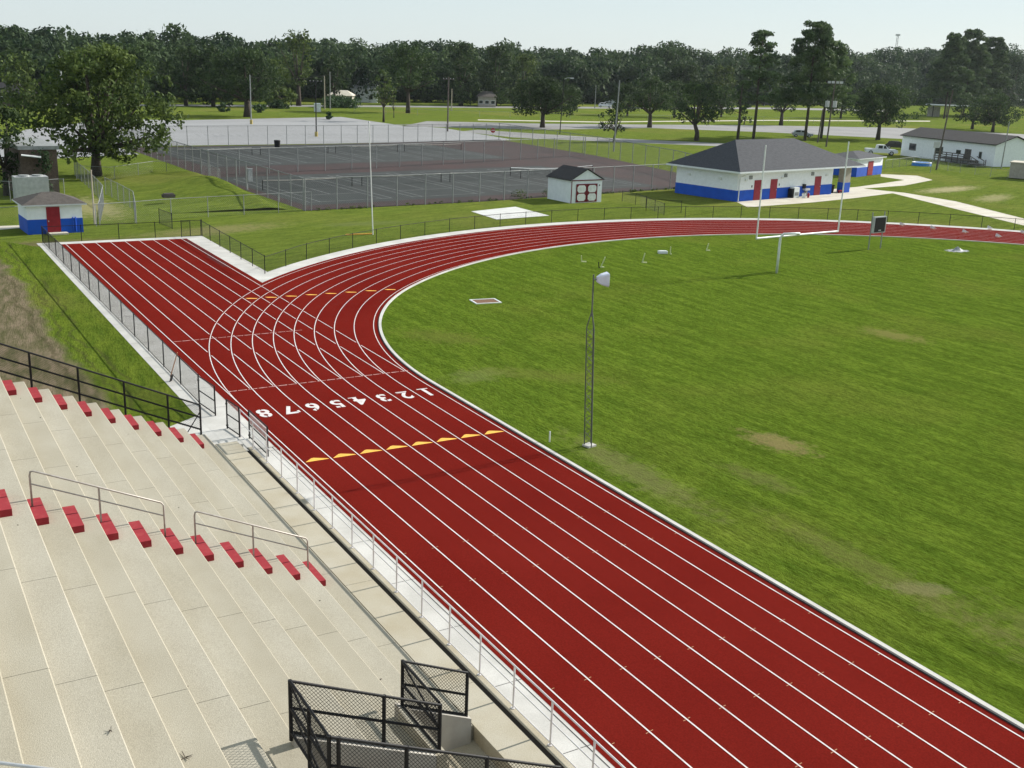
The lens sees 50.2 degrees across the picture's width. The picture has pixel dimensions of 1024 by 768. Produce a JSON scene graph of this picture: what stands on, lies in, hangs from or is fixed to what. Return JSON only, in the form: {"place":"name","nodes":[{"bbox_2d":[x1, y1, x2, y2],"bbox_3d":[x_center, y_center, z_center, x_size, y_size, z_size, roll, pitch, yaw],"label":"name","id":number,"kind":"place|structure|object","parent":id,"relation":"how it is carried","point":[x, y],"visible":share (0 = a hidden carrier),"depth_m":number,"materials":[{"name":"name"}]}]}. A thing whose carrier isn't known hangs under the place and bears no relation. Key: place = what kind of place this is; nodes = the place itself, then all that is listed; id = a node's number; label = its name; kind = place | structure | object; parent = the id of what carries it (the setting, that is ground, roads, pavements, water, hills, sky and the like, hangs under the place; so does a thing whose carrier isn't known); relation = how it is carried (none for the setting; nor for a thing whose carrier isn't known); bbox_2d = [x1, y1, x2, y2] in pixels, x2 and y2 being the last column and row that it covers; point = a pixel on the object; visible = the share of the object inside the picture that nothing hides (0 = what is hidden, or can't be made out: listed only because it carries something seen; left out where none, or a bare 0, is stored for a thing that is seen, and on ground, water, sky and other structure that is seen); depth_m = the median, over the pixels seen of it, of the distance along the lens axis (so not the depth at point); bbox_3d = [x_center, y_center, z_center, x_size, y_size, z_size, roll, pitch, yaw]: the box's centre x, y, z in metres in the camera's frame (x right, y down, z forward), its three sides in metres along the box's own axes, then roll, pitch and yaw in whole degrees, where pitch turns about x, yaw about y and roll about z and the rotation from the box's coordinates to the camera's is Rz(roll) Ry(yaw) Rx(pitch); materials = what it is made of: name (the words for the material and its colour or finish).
{"place":"outdoors","nodes":[
{"label":"outdoors","id":0,"kind":"place"},
{"bbox_2d":[0,241,195,426],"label":"side yard grass","id":1,"kind":"structure","parent":0,"point":[48,309],"depth_m":55.27,"materials":[{"name":"plant"}]},
{"bbox_2d":[79,168,285,213],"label":"grass bank","id":2,"kind":"structure","parent":0,"point":[148,184],"depth_m":110.91,"materials":[{"name":"plant"}]},
{"bbox_2d":[9,39,188,175],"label":"oak tree","id":3,"kind":"object","parent":2,"relation":"on","point":[101,132],"visible":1,"depth_m":121.68,"materials":[{"name":"green plant"}]},
{"bbox_2d":[350,78,379,102],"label":"house","id":4,"kind":"structure","parent":0,"point":[367,100],"depth_m":349.50,"materials":[{"name":"white ceramic"}]},
{"bbox_2d":[56,104,883,110],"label":"town road","id":5,"kind":"structure","parent":0,"point":[497,107],"depth_m":345.70,"materials":[{"name":"asphalt"}]},
{"bbox_2d":[0,95,1023,271],"bbox_3d":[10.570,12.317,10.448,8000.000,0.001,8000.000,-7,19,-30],"label":"ground","id":6,"kind":"structure","parent":0,"point":[265,231],"depth_m":126.33,"materials":[{"name":"green plant"}]},
{"bbox_2d":[0,99,39,195],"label":"oak tree","id":7,"kind":"object","parent":6,"relation":"on","point":[6,114],"visible":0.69,"depth_m":105.10,"materials":[{"name":"green plant"}]},
{"bbox_2d":[0,50,57,108],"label":"oak tree","id":8,"kind":"object","parent":6,"relation":"on","point":[27,82],"visible":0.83,"depth_m":242.58,"materials":[{"name":"green plant"}]},
{"bbox_2d":[0,138,59,191],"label":"brick outbuilding","id":9,"kind":"structure","parent":6,"relation":"on","point":[28,161],"depth_m":105.40,"materials":[{"name":"brick"}]},
{"bbox_2d":[30,148,55,191],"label":"ivy","id":10,"kind":"object","parent":9,"relation":"attached to","point":[47,160],"visible":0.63,"depth_m":104.86,"materials":[{"name":"green plant"}]},
{"bbox_2d":[12,174,48,204],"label":"ac unit","id":11,"kind":"object","parent":6,"relation":"on","point":[24,184],"visible":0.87,"depth_m":101.01,"materials":[{"name":"metal"}]},
{"bbox_2d":[12,191,86,234],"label":"utility hut","id":12,"kind":"object","parent":6,"relation":"on","point":[36,211],"visible":0.94,"depth_m":86.02,"materials":[{"name":"white"}]},
{"bbox_2d":[46,207,60,231],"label":"door","id":13,"kind":"structure","parent":12,"relation":"in","point":[52,213],"depth_m":85.91,"materials":[{"name":"metal"}]},
{"bbox_2d":[74,162,103,223],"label":"chain link fence","id":14,"kind":"object","parent":6,"relation":"on","point":[101,200],"visible":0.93,"depth_m":107.72,"materials":[{"name":"metal"}]},
{"bbox_2d":[42,221,190,240],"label":"chain link fence","id":15,"kind":"object","parent":6,"relation":"on","point":[80,225],"visible":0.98,"depth_m":84.63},
{"bbox_2d":[41,225,199,400],"bbox_3d":[-24.185,-5.479,63.930,0.081,1.360,43.656,-7,19,-30],"label":"chain link fence","id":16,"kind":"object","parent":6,"relation":"on","point":[106,297],"visible":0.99,"depth_m":58.42,"materials":[{"name":"metal"}]},
{"bbox_2d":[197,376,215,415],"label":"gate","id":17,"kind":"structure","parent":16,"relation":"attached to","point":[211,398],"depth_m":45.16,"materials":[{"name":"metal"}]},
{"bbox_2d":[104,177,136,223],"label":"chain link fence","id":18,"kind":"object","parent":6,"relation":"on","point":[117,191],"visible":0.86,"depth_m":103.95,"materials":[{"name":"metal"}]},
{"bbox_2d":[103,42,159,107],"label":"oak tree","id":19,"kind":"object","parent":6,"relation":"on","point":[137,51],"visible":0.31,"depth_m":264.58,"materials":[{"name":"green plant"}]},
{"bbox_2d":[75,160,219,179],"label":"chain link fence","id":20,"kind":"object","parent":6,"relation":"on","point":[150,169],"visible":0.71,"depth_m":125.76,"materials":[{"name":"metal"}]},
{"bbox_2d":[150,42,207,105],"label":"oak tree","id":21,"kind":"object","parent":6,"relation":"on","point":[187,53],"visible":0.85,"depth_m":283.43,"materials":[{"name":"green plant"}]},
{"bbox_2d":[94,191,311,225],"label":"chain link fence","id":22,"kind":"object","parent":6,"relation":"on","point":[200,206],"visible":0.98,"depth_m":97.03,"materials":[{"name":"metal"}]},
{"bbox_2d":[182,44,237,106],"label":"oak tree","id":23,"kind":"object","parent":6,"relation":"on","point":[211,99],"visible":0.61,"depth_m":284.23,"materials":[{"name":"green plant"}]},
{"bbox_2d":[125,129,303,210],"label":"chain link fence","id":24,"kind":"object","parent":6,"relation":"on","point":[237,169],"visible":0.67,"depth_m":121.04,"materials":[{"name":"metal"}]},
{"bbox_2d":[200,220,264,272],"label":"chain link fence","id":25,"kind":"object","parent":6,"relation":"on","point":[209,229],"visible":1,"depth_m":79.69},
{"bbox_2d":[191,47,285,116],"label":"oak tree","id":26,"kind":"object","parent":6,"relation":"on","point":[238,82],"visible":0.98,"depth_m":243.52,"materials":[{"name":"green plant"}]},
{"bbox_2d":[0,117,510,161],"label":"parking lot","id":27,"kind":"structure","parent":6,"relation":"on","point":[234,124],"depth_m":206.73,"materials":[{"name":"asphalt"}]},
{"bbox_2d":[251,58,298,106],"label":"oak tree","id":28,"kind":"object","parent":6,"relation":"on","point":[286,92],"visible":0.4,"depth_m":293.51,"materials":[{"name":"green plant"}]},
{"bbox_2d":[0,378,574,767],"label":"grandstand","id":29,"kind":"object","parent":6,"relation":"on","point":[126,626],"visible":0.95,"depth_m":24.51,"materials":[{"name":"concrete"}]},
{"bbox_2d":[28,470,165,536],"bbox_3d":[-10.232,3.004,27.118,3.116,2.314,0.048,-7,19,-30],"label":"handrail","id":30,"kind":"object","parent":29,"relation":"on","point":[71,480],"visible":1,"depth_m":27.02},
{"bbox_2d":[0,343,201,434],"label":"end railing","id":31,"kind":"object","parent":29,"relation":"on","point":[78,381],"visible":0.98,"depth_m":39.18,"materials":[{"name":"metal"}]},
{"bbox_2d":[194,511,308,568],"bbox_3d":[-6.993,4.253,29.514,3.116,2.314,0.048,-7,19,-30],"label":"handrail","id":32,"kind":"object","parent":29,"relation":"on","point":[252,536],"visible":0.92,"depth_m":29.42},
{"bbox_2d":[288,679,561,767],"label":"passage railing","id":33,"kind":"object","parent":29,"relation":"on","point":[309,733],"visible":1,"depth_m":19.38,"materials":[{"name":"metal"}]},
{"bbox_2d":[400,659,468,747],"bbox_3d":[-1.212,6.758,22.551,1.618,1.933,1.746,-7,19,-30],"label":"passage railing","id":34,"kind":"object","parent":29,"relation":"on","point":[407,668],"visible":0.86,"depth_m":22.76,"materials":[{"name":"metal"}]},
{"bbox_2d":[276,29,315,105],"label":"oak tree","id":35,"kind":"object","parent":6,"relation":"on","point":[296,40],"visible":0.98,"depth_m":306.18,"materials":[{"name":"green plant"}]},
{"bbox_2d":[127,123,497,145],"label":"chain link fence","id":36,"kind":"object","parent":6,"relation":"on","point":[403,132],"visible":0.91,"depth_m":181.62,"materials":[{"name":"metal"}]},
{"bbox_2d":[317,54,355,95],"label":"oak tree","id":37,"kind":"object","parent":6,"relation":"on","point":[338,63],"visible":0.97,"depth_m":321.42,"materials":[{"name":"green plant"}]},
{"bbox_2d":[319,94,362,107],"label":"shrub","id":38,"kind":"object","parent":6,"relation":"on","point":[336,102],"visible":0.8,"depth_m":307.62,"materials":[{"name":"green plant"}]},
{"bbox_2d":[373,69,400,121],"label":"tree","id":39,"kind":"object","parent":6,"relation":"on","point":[382,90],"visible":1,"depth_m":247.37,"materials":[{"name":"green plant"}]},
{"bbox_2d":[207,136,585,175],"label":"chain link fence","id":40,"kind":"object","parent":6,"relation":"on","point":[554,141],"visible":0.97,"depth_m":147.77,"materials":[{"name":"metal"}]},
{"bbox_2d":[149,143,655,204],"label":"tennis court","id":41,"kind":"object","parent":6,"relation":"on","point":[455,153],"visible":0.78,"depth_m":138.71,"materials":[{"name":"asphalt"}]},
{"bbox_2d":[161,144,640,201],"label":"tennis court lines","id":42,"kind":"object","parent":41,"relation":"on","point":[379,173],"visible":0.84,"depth_m":137.62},
{"bbox_2d":[130,140,675,210],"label":"tennis court surround","id":43,"kind":"object","parent":6,"relation":"on","point":[558,160],"visible":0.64,"depth_m":151.50,"materials":[{"name":"asphalt"}]},
{"bbox_2d":[377,44,438,112],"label":"oak tree","id":44,"kind":"object","parent":6,"relation":"on","point":[397,69],"visible":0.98,"depth_m":289.66,"materials":[{"name":"green plant"}]},
{"bbox_2d":[439,42,481,105],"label":"oak tree","id":45,"kind":"object","parent":6,"relation":"on","point":[461,76],"visible":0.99,"depth_m":348.41,"materials":[{"name":"green plant"}]},
{"bbox_2d":[476,91,496,106],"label":"house","id":46,"kind":"structure","parent":6,"relation":"on","point":[486,99],"depth_m":350.83,"materials":[{"name":"grey"}]},
{"bbox_2d":[304,164,676,210],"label":"chain link fence","id":47,"kind":"object","parent":6,"relation":"on","point":[453,178],"visible":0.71,"depth_m":113.33,"materials":[{"name":"metal"}]},
{"bbox_2d":[469,43,520,105],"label":"oak tree","id":48,"kind":"object","parent":6,"relation":"on","point":[504,65],"visible":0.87,"depth_m":357.50,"materials":[{"name":"green plant"}]},
{"bbox_2d":[316,187,674,210],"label":"edge weeds","id":49,"kind":"object","parent":6,"relation":"on","point":[360,207],"visible":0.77,"depth_m":119.35,"materials":[{"name":"green plant"}]},
{"bbox_2d":[472,207,548,218],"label":"white ground sheet","id":50,"kind":"object","parent":6,"relation":"on","point":[514,211],"visible":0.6,"depth_m":107.59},
{"bbox_2d":[0,22,1023,106],"bbox_3d":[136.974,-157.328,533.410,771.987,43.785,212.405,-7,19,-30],"label":"woodland","id":51,"kind":"object","parent":6,"relation":"on","point":[603,73],"visible":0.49,"depth_m":401.01,"materials":[{"name":"green plant"}]},
{"bbox_2d":[505,52,540,103],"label":"oak tree","id":52,"kind":"object","parent":6,"relation":"on","point":[527,65],"visible":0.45,"depth_m":367.07,"materials":[{"name":"green plant"}]},
{"bbox_2d":[37,218,1019,767],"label":"concrete apron","id":53,"kind":"object","parent":6,"relation":"on","point":[215,428],"visible":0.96,"depth_m":41.50,"materials":[{"name":"concrete"}]},
{"bbox_2d":[248,410,268,456],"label":"gate","id":54,"kind":"structure","parent":53,"relation":"on","point":[249,425],"depth_m":41.13,"materials":[{"name":"metal"}]},
{"bbox_2d":[240,409,624,767],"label":"track railing","id":55,"kind":"object","parent":53,"relation":"on","point":[549,740],"visible":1,"depth_m":28.02,"materials":[{"name":"white metal"}]},
{"bbox_2d":[225,399,240,436],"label":"gate","id":56,"kind":"structure","parent":55,"relation":"attached to","point":[234,418],"depth_m":42.63,"materials":[{"name":"metal"}]},
{"bbox_2d":[494,75,582,127],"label":"oak tree","id":57,"kind":"object","parent":6,"relation":"on","point":[538,87],"visible":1,"depth_m":247.02,"materials":[{"name":"green plant"}]},
{"bbox_2d":[546,165,604,202],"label":"storage shed","id":58,"kind":"structure","parent":6,"relation":"on","point":[570,184],"depth_m":118.06,"materials":[{"name":"wood"}]},
{"bbox_2d":[576,184,586,201],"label":"door","id":59,"kind":"structure","parent":58,"relation":"in","point":[581,189],"depth_m":117.54,"materials":[{"name":"white wood"}]},
{"bbox_2d":[499,123,689,170],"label":"chain link fence","id":60,"kind":"object","parent":6,"relation":"on","point":[608,149],"visible":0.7,"depth_m":176.25,"materials":[{"name":"metal"}]},
{"bbox_2d":[597,102,627,142],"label":"tree","id":61,"kind":"object","parent":6,"relation":"on","point":[611,119],"visible":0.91,"depth_m":210.65,"materials":[{"name":"green plant"}]},
{"bbox_2d":[609,82,648,115],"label":"oak tree","id":62,"kind":"object","parent":6,"relation":"on","point":[626,89],"visible":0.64,"depth_m":323.09,"materials":[{"name":"green plant"}]},
{"bbox_2d":[264,206,1023,271],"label":"chain link fence","id":63,"kind":"object","parent":6,"relation":"on","point":[306,253],"visible":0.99,"depth_m":103.89,"materials":[{"name":"metal"}]},
{"bbox_2d":[624,75,671,127],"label":"oak tree","id":64,"kind":"object","parent":6,"relation":"on","point":[658,102],"visible":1,"depth_m":265.17,"materials":[{"name":"green plant"}]},
{"bbox_2d":[661,80,696,117],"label":"oak tree","id":65,"kind":"object","parent":6,"relation":"on","point":[673,85],"visible":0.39,"depth_m":323.58,"materials":[{"name":"green plant"}]},
{"bbox_2d":[660,61,712,105],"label":"oak tree","id":66,"kind":"object","parent":6,"relation":"on","point":[678,70],"visible":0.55,"depth_m":407.37,"materials":[{"name":"green plant"}]},
{"bbox_2d":[668,80,721,140],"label":"oak tree","id":67,"kind":"object","parent":6,"relation":"on","point":[701,101],"visible":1,"depth_m":223.86,"materials":[{"name":"green plant"}]},
{"bbox_2d":[379,234,1023,730],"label":"track kerb","id":68,"kind":"structure","parent":6,"relation":"on","point":[881,644],"depth_m":36.00,"materials":[{"name":"concrete"}]},
{"bbox_2d":[705,85,738,116],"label":"oak tree","id":69,"kind":"object","parent":6,"relation":"on","point":[727,110],"visible":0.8,"depth_m":341.76,"materials":[{"name":"green plant"}]},
{"bbox_2d":[705,65,741,108],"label":"oak tree","id":70,"kind":"object","parent":6,"relation":"on","point":[721,70],"visible":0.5,"depth_m":406.29,"materials":[{"name":"green plant"}]},
{"bbox_2d":[730,80,751,139],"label":"pine tree","id":71,"kind":"object","parent":6,"relation":"on","point":[740,106],"visible":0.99,"depth_m":226.41,"materials":[{"name":"green plant"}]},
{"bbox_2d":[734,29,781,138],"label":"pine tree","id":72,"kind":"object","parent":6,"relation":"on","point":[758,39],"visible":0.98,"depth_m":227.94,"materials":[{"name":"green plant"}]},
{"bbox_2d":[666,138,865,201],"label":"concession building","id":73,"kind":"structure","parent":6,"relation":"on","point":[731,170],"depth_m":128.54,"materials":[{"name":"white"}]},
{"bbox_2d":[771,81,806,125],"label":"oak tree","id":74,"kind":"object","parent":6,"relation":"on","point":[783,105],"visible":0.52,"depth_m":302.39,"materials":[{"name":"green plant"}]},
{"bbox_2d":[772,19,845,140],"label":"pine tree","id":75,"kind":"object","parent":6,"relation":"on","point":[819,35],"visible":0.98,"depth_m":233.50,"materials":[{"name":"green plant"}]},
{"bbox_2d":[795,40,858,137],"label":"pine tree","id":76,"kind":"object","parent":6,"relation":"on","point":[840,49],"visible":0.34,"depth_m":245.71,"materials":[{"name":"green plant"}]},
{"bbox_2d":[819,83,862,118],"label":"oak tree","id":77,"kind":"object","parent":6,"relation":"on","point":[849,108],"visible":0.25,"depth_m":365.18,"materials":[{"name":"green plant"}]},
{"bbox_2d":[833,150,886,176],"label":"utility hut","id":78,"kind":"object","parent":6,"relation":"on","point":[872,162],"visible":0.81,"depth_m":161.96,"materials":[{"name":"white"}]},
{"bbox_2d":[864,144,897,155],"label":"pickup truck","id":79,"kind":"object","parent":6,"relation":"on","point":[880,148],"visible":0.88,"depth_m":205.43,"materials":[{"name":"white paint"}]},
{"bbox_2d":[851,81,931,139],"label":"oak tree","id":80,"kind":"object","parent":6,"relation":"on","point":[874,105],"visible":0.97,"depth_m":248.93,"materials":[{"name":"green plant"}]},
{"bbox_2d":[920,32,975,118],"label":"pine tree","id":81,"kind":"object","parent":6,"relation":"on","point":[954,47],"visible":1,"depth_m":395.99,"materials":[{"name":"green plant"}]},
{"bbox_2d":[934,151,985,167],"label":"wooden deck","id":82,"kind":"structure","parent":6,"relation":"on","point":[969,161],"depth_m":190.82,"materials":[{"name":"grey wood"}]},
{"bbox_2d":[900,127,1023,166],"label":"mobile home","id":83,"kind":"object","parent":6,"relation":"on","point":[987,147],"visible":0.86,"depth_m":194.13,"materials":[{"name":"white"}]},
{"bbox_2d":[944,28,993,115],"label":"pine tree","id":84,"kind":"object","parent":6,"relation":"on","point":[978,60],"visible":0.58,"depth_m":419.76,"materials":[{"name":"green plant"}]},
{"bbox_2d":[952,94,994,128],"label":"oak tree","id":85,"kind":"object","parent":6,"relation":"on","point":[973,100],"visible":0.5,"depth_m":323.72,"materials":[{"name":"green plant"}]},
{"bbox_2d":[966,36,1014,114],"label":"pine tree","id":86,"kind":"object","parent":6,"relation":"on","point":[998,51],"visible":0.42,"depth_m":437.88,"materials":[{"name":"green plant"}]},
{"bbox_2d":[965,92,1023,131],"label":"oak tree","id":87,"kind":"object","parent":6,"relation":"on","point":[1000,107],"visible":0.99,"depth_m":312.15,"materials":[{"name":"green plant"}]},
{"bbox_2d":[987,54,1023,108],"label":"oak tree","id":88,"kind":"object","parent":6,"relation":"on","point":[1014,62],"visible":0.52,"depth_m":560.21,"materials":[{"name":"green plant"}]},
{"bbox_2d":[1008,160,1023,178],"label":"storage container","id":89,"kind":"object","parent":6,"relation":"on","point":[1016,170],"visible":1,"depth_m":166.47,"materials":[{"name":"metal"}]},
{"bbox_2d":[0,0,1023,62],"label":"sky","id":90,"kind":"structure","parent":0,"point":[866,26],"materials":[{"name":"white"}]},
{"bbox_2d":[61,220,1023,767],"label":"running track","id":91,"kind":"structure","parent":0,"point":[623,732],"depth_m":33.89,"materials":[{"name":"rubber"}]},
{"bbox_2d":[66,239,403,401],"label":"sprint lane lines","id":92,"kind":"object","parent":91,"relation":"on","point":[226,314],"visible":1,"depth_m":60.81,"materials":[{"name":"paint"}]},
{"bbox_2d":[247,289,503,461],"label":"exchange zone triangles","id":93,"kind":"object","parent":91,"relation":"on","point":[394,447],"visible":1,"depth_m":42.50,"materials":[{"name":"yellow paint"}]},
{"bbox_2d":[209,220,1023,767],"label":"lane lines","id":94,"kind":"object","parent":91,"relation":"on","point":[575,538],"visible":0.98,"depth_m":32.82,"materials":[{"name":"paint"}]},
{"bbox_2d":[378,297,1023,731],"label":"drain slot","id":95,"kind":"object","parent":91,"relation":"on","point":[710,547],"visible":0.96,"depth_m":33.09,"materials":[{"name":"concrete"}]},
{"bbox_2d":[465,130,723,145],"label":"park road","id":96,"kind":"structure","parent":0,"point":[538,136],"depth_m":220.24,"materials":[{"name":"asphalt"}]},
{"bbox_2d":[381,235,1023,723],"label":"infield grass","id":97,"kind":"structure","parent":0,"point":[833,423],"depth_m":50.25,"materials":[{"name":"plant"}]},
{"bbox_2d":[582,272,609,447],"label":"lamp tower","id":98,"kind":"structure","parent":97,"relation":"on","point":[603,279],"depth_m":41.79,"materials":[{"name":"metal"}]},
{"bbox_2d":[756,142,848,272],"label":"goalpost","id":99,"kind":"object","parent":97,"relation":"on","point":[786,235],"visible":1,"depth_m":80.76,"materials":[{"name":"white metal"}]},
{"bbox_2d":[868,212,886,249],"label":"play clock","id":100,"kind":"object","parent":97,"relation":"on","point":[878,224],"visible":1,"depth_m":93.43,"materials":[{"name":"metal"}]},
{"bbox_2d":[478,119,929,121],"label":"road","id":101,"kind":"structure","parent":0,"point":[685,121],"depth_m":303.18,"materials":[{"name":"asphalt"}]},
{"bbox_2d":[405,121,1023,138],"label":"access road","id":102,"kind":"structure","parent":0,"point":[894,133],"depth_m":274.31,"materials":[{"name":"asphalt"}]},
{"bbox_2d":[738,174,1023,224],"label":"side path","id":103,"kind":"structure","parent":0,"point":[857,192],"depth_m":131.91,"materials":[{"name":"concrete"}]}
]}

